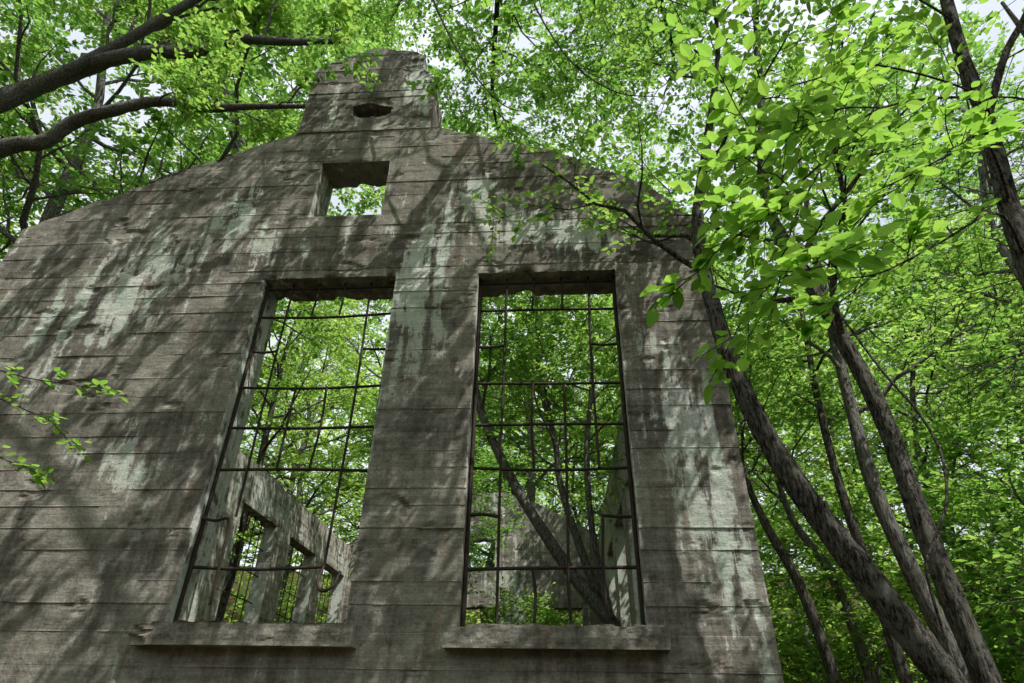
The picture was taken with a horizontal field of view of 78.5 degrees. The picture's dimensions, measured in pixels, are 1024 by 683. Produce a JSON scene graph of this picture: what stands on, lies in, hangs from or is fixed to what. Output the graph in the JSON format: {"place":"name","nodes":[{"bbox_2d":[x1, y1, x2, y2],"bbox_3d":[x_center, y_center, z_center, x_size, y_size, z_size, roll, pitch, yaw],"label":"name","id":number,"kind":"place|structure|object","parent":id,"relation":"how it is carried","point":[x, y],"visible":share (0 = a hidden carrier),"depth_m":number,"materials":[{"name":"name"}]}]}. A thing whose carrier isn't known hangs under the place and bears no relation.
{"place":"outdoors","nodes":[
{"label":"outdoors","id":0,"kind":"place"},
{"bbox_2d":[0,0,1023,573],"label":"sky","id":1,"kind":"structure","parent":0,"point":[1016,7],"materials":[{"name":"white"}]},
{"bbox_2d":[223,551,1023,682],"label":"ground","id":2,"kind":"structure","parent":0,"point":[231,603],"depth_m":56.56,"materials":[{"name":"green plant"}]},
{"bbox_2d":[0,24,73,249],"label":"maple tree","id":3,"kind":"object","parent":2,"relation":"on","point":[14,215],"visible":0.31,"depth_m":19.60,"materials":[{"name":"green plant"}]},
{"bbox_2d":[0,366,128,489],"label":"sapling","id":4,"kind":"object","parent":2,"relation":"on","point":[38,474],"visible":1,"depth_m":2.90,"materials":[{"name":"green plant"}]},
{"bbox_2d":[0,0,306,312],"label":"maple tree","id":5,"kind":"object","parent":2,"relation":"on","point":[58,199],"visible":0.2,"depth_m":17.17,"materials":[{"name":"green plant"}]},
{"bbox_2d":[0,71,325,385],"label":"maple tree","id":6,"kind":"object","parent":2,"relation":"on","point":[134,165],"visible":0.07,"depth_m":21.07,"materials":[{"name":"green plant"}]},
{"bbox_2d":[0,0,403,361],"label":"maple tree","id":7,"kind":"object","parent":2,"relation":"on","point":[245,78],"visible":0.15,"depth_m":17.07,"materials":[{"name":"green plant"}]},
{"bbox_2d":[0,0,410,158],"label":"old maple tree","id":8,"kind":"object","parent":2,"relation":"on","point":[116,52],"visible":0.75,"depth_m":13.85,"materials":[{"name":"green plant"}]},
{"bbox_2d":[215,297,375,620],"bbox_3d":[-8.112,3.880,20.617,7.186,18.925,9.579,-11,-34,18],"label":"maple tree","id":9,"kind":"object","parent":2,"relation":"on","point":[270,417],"visible":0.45,"depth_m":21.61,"materials":[{"name":"green plant"}]},
{"bbox_2d":[274,577,332,622],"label":"sapling","id":10,"kind":"object","parent":2,"relation":"on","point":[282,613],"visible":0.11,"depth_m":22.74,"materials":[{"name":"green plant"}]},
{"bbox_2d":[236,338,377,619],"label":"maple tree","id":11,"kind":"object","parent":2,"relation":"on","point":[298,494],"visible":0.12,"depth_m":35.44,"materials":[{"name":"green plant"}]},
{"bbox_2d":[239,299,386,618],"bbox_3d":[-9.938,5.822,26.359,9.619,21.690,9.824,-13,-35,22],"label":"maple tree","id":12,"kind":"object","parent":2,"relation":"on","point":[303,447],"visible":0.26,"depth_m":28.23,"materials":[{"name":"green plant"}]},
{"bbox_2d":[211,0,494,52],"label":"canopy maple tree","id":13,"kind":"object","parent":2,"relation":"on","point":[229,14],"visible":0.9,"depth_m":9.14,"materials":[{"name":"green plant"}]},
{"bbox_2d":[0,48,783,682],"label":"ruined building","id":14,"kind":"structure","parent":2,"relation":"on","point":[156,302],"depth_m":6.99,"materials":[{"name":"concrete"}]},
{"bbox_2d":[128,282,394,648],"bbox_3d":[-2.343,0.958,6.672,2.034,4.156,0.375,-1,-32,4],"label":"window","id":15,"kind":"structure","parent":14,"relation":"in","point":[179,633],"depth_m":5.91,"materials":[{"name":"metal"}]},
{"bbox_2d":[442,275,670,651],"bbox_3d":[0.411,0.908,6.509,1.929,4.156,0.342,-1,-32,4],"label":"window","id":16,"kind":"structure","parent":14,"relation":"in","point":[533,636],"depth_m":5.89,"materials":[{"name":"metal"}]},
{"bbox_2d":[300,351,500,579],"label":"maple tree","id":17,"kind":"object","parent":2,"relation":"on","point":[349,535],"visible":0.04,"depth_m":30.43,"materials":[{"name":"green plant"}]},
{"bbox_2d":[300,208,547,528],"bbox_3d":[-3.541,4.032,25.775,11.043,24.382,10.812,-17,-36,26],"label":"maple tree","id":18,"kind":"object","parent":2,"relation":"on","point":[378,343],"visible":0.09,"depth_m":26.49,"materials":[{"name":"green plant"}]},
{"bbox_2d":[349,411,526,623],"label":"maple tree","id":19,"kind":"object","parent":2,"relation":"on","point":[475,547],"visible":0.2,"depth_m":18.69,"materials":[{"name":"green plant"}]},
{"bbox_2d":[332,76,685,626],"bbox_3d":[-0.708,-0.017,15.470,11.764,20.087,6.124,-1,-32,4],"label":"multi stem tree","id":20,"kind":"object","parent":2,"relation":"on","point":[591,594],"visible":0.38,"depth_m":14.19,"materials":[{"name":"green plant"}]},
{"bbox_2d":[0,191,1023,680],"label":"distant forest","id":21,"kind":"object","parent":2,"relation":"on","point":[544,493],"visible":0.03,"depth_m":43.29,"materials":[{"name":"green plant"}]},
{"bbox_2d":[475,576,569,625],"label":"sapling","id":22,"kind":"object","parent":2,"relation":"on","point":[540,616],"visible":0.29,"depth_m":15.54,"materials":[{"name":"green plant"}]},
{"bbox_2d":[469,312,592,622],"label":"maple tree","id":23,"kind":"object","parent":2,"relation":"on","point":[489,562],"visible":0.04,"depth_m":30.89,"materials":[{"name":"green plant"}]},
{"bbox_2d":[473,291,620,523],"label":"maple tree","id":24,"kind":"object","parent":2,"relation":"on","point":[533,482],"visible":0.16,"depth_m":26.25,"materials":[{"name":"green plant"}]},
{"bbox_2d":[294,0,808,182],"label":"overhanging maple tree","id":25,"kind":"object","parent":2,"relation":"on","point":[536,74],"visible":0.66,"depth_m":12.44,"materials":[{"name":"green plant"}]},
{"bbox_2d":[537,609,582,625],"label":"sapling","id":26,"kind":"object","parent":2,"relation":"on","point":[564,612],"visible":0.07,"depth_m":22.43,"materials":[{"name":"green plant"}]},
{"bbox_2d":[507,372,617,625],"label":"maple tree","id":27,"kind":"object","parent":2,"relation":"on","point":[571,480],"visible":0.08,"depth_m":30.76,"materials":[{"name":"green plant"}]},
{"bbox_2d":[504,294,621,536],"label":"maple tree","id":28,"kind":"object","parent":2,"relation":"on","point":[593,488],"visible":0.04,"depth_m":27.24,"materials":[{"name":"green plant"}]},
{"bbox_2d":[570,347,617,537],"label":"maple tree","id":29,"kind":"object","parent":2,"relation":"on","point":[604,462],"depth_m":35.48,"materials":[{"name":"green plant"}]},
{"bbox_2d":[556,229,849,540],"bbox_3d":[6.107,3.599,20.120,7.348,19.350,9.794,17,-35,-23],"label":"maple tree","id":30,"kind":"object","parent":2,"relation":"on","point":[778,512],"visible":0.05,"depth_m":19.97,"materials":[{"name":"green plant"}]},
{"bbox_2d":[599,263,823,558],"bbox_3d":[8.529,6.081,27.178,10.307,22.756,10.091,-12,-34,20],"label":"maple tree","id":31,"kind":"object","parent":2,"relation":"on","point":[768,465],"visible":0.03,"depth_m":26.38,"materials":[{"name":"green plant"}]},
{"bbox_2d":[472,0,968,682],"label":"leaning tree","id":32,"kind":"object","parent":2,"relation":"on","point":[918,642],"visible":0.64,"depth_m":6.60,"materials":[{"name":"green plant"}]},
{"bbox_2d":[580,275,873,682],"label":"slender tree","id":33,"kind":"object","parent":2,"relation":"on","point":[824,648],"visible":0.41,"depth_m":10.98,"materials":[{"name":"green plant"}]},
{"bbox_2d":[749,487,837,682],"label":"sapling","id":34,"kind":"object","parent":2,"relation":"on","point":[775,584],"visible":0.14,"depth_m":13.57,"materials":[{"name":"green plant"}]},
{"bbox_2d":[585,0,1002,682],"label":"maple tree","id":35,"kind":"object","parent":2,"relation":"on","point":[973,648],"visible":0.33,"depth_m":7.89,"materials":[{"name":"green plant"}]},
{"bbox_2d":[774,213,954,661],"bbox_3d":[3.983,0.396,7.082,0.657,6.204,0.935,-1,-32,4],"label":"hanging vine","id":36,"kind":"object","parent":35,"relation":"hanging from","point":[939,526],"visible":0.86,"depth_m":5.96,"materials":[{"name":"brown plant"}]},
{"bbox_2d":[722,297,894,682],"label":"slender tree","id":37,"kind":"object","parent":2,"relation":"on","point":[869,676],"visible":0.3,"depth_m":11.63,"materials":[{"name":"green plant"}]},
{"bbox_2d":[733,318,883,675],"bbox_3d":[15.115,8.590,33.704,9.798,21.631,9.593,26,-40,-34],"label":"maple tree","id":38,"kind":"object","parent":2,"relation":"on","point":[770,501],"visible":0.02,"depth_m":32.93,"materials":[{"name":"green plant"}]},
{"bbox_2d":[753,511,884,682],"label":"sapling","id":39,"kind":"object","parent":2,"relation":"on","point":[783,589],"visible":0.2,"depth_m":15.37,"materials":[{"name":"green plant"}]},
{"bbox_2d":[705,152,949,682],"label":"slender tree","id":40,"kind":"object","parent":2,"relation":"on","point":[900,664],"visible":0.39,"depth_m":10.93,"materials":[{"name":"green plant"}]},
{"bbox_2d":[639,0,1023,405],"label":"beech tree","id":41,"kind":"object","parent":2,"relation":"on","point":[788,125],"visible":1,"depth_m":2.97,"materials":[{"name":"green plant"}]},
{"bbox_2d":[678,100,1023,682],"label":"slender tree","id":42,"kind":"object","parent":2,"relation":"on","point":[910,569],"visible":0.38,"depth_m":9.74,"materials":[{"name":"green plant"}]},
{"bbox_2d":[748,306,1000,679],"bbox_3d":[14.493,6.551,26.367,10.504,20.753,7.880,9,-33,-12],"label":"maple tree","id":43,"kind":"object","parent":2,"relation":"on","point":[834,435],"visible":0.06,"depth_m":26.78,"materials":[{"name":"green plant"}]},
{"bbox_2d":[734,192,1023,682],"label":"maple tree","id":44,"kind":"object","parent":2,"relation":"on","point":[971,305],"visible":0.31,"depth_m":16.33,"materials":[{"name":"green plant"}]},
{"bbox_2d":[753,459,1020,682],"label":"sapling","id":45,"kind":"object","parent":2,"relation":"on","point":[867,624],"visible":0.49,"depth_m":11.07,"materials":[{"name":"green plant"}]},
{"bbox_2d":[783,512,1014,682],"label":"sapling","id":46,"kind":"object","parent":2,"relation":"on","point":[908,659],"visible":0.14,"depth_m":13.05,"materials":[{"name":"green plant"}]},
{"bbox_2d":[832,330,1011,550],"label":"maple tree","id":47,"kind":"object","parent":2,"relation":"on","point":[915,464],"visible":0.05,"depth_m":36.41,"materials":[{"name":"green plant"}]},
{"bbox_2d":[829,0,1023,438],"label":"maple tree","id":48,"kind":"object","parent":2,"relation":"on","point":[947,173],"visible":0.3,"depth_m":17.61,"materials":[{"name":"green plant"}]},
{"bbox_2d":[875,566,979,682],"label":"sapling","id":49,"kind":"object","parent":2,"relation":"on","point":[894,585],"visible":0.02,"depth_m":18.60,"materials":[{"name":"green plant"}]},
{"bbox_2d":[839,1,1023,448],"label":"hemlock tree","id":50,"kind":"object","parent":2,"relation":"on","point":[1015,20],"visible":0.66,"depth_m":7.18,"materials":[{"name":"dark bark"},{"name":"green leaf"}]},
{"bbox_2d":[866,159,1023,510],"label":"maple tree","id":51,"kind":"object","parent":2,"relation":"on","point":[941,212],"visible":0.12,"depth_m":21.21,"materials":[{"name":"green plant"}]},
{"bbox_2d":[893,539,1023,682],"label":"sapling","id":52,"kind":"object","parent":2,"relation":"on","point":[994,574],"visible":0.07,"depth_m":14.11,"materials":[{"name":"green plant"}]},
{"bbox_2d":[894,375,1023,682],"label":"sapling","id":53,"kind":"object","parent":2,"relation":"on","point":[958,450],"visible":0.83,"depth_m":9.57,"materials":[{"name":"green plant"}]},
{"bbox_2d":[895,276,1023,519],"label":"maple tree","id":54,"kind":"object","parent":2,"relation":"on","point":[1020,459],"visible":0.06,"depth_m":30.25,"materials":[{"name":"green plant"}]},
{"bbox_2d":[901,462,1023,682],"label":"sapling","id":55,"kind":"object","parent":2,"relation":"on","point":[1017,635],"visible":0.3,"depth_m":12.17,"materials":[{"name":"green plant"}]},
{"bbox_2d":[929,153,1023,444],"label":"maple tree","id":56,"kind":"object","parent":2,"relation":"on","point":[975,196],"visible":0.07,"depth_m":26.15,"materials":[{"name":"green plant"}]}
]}

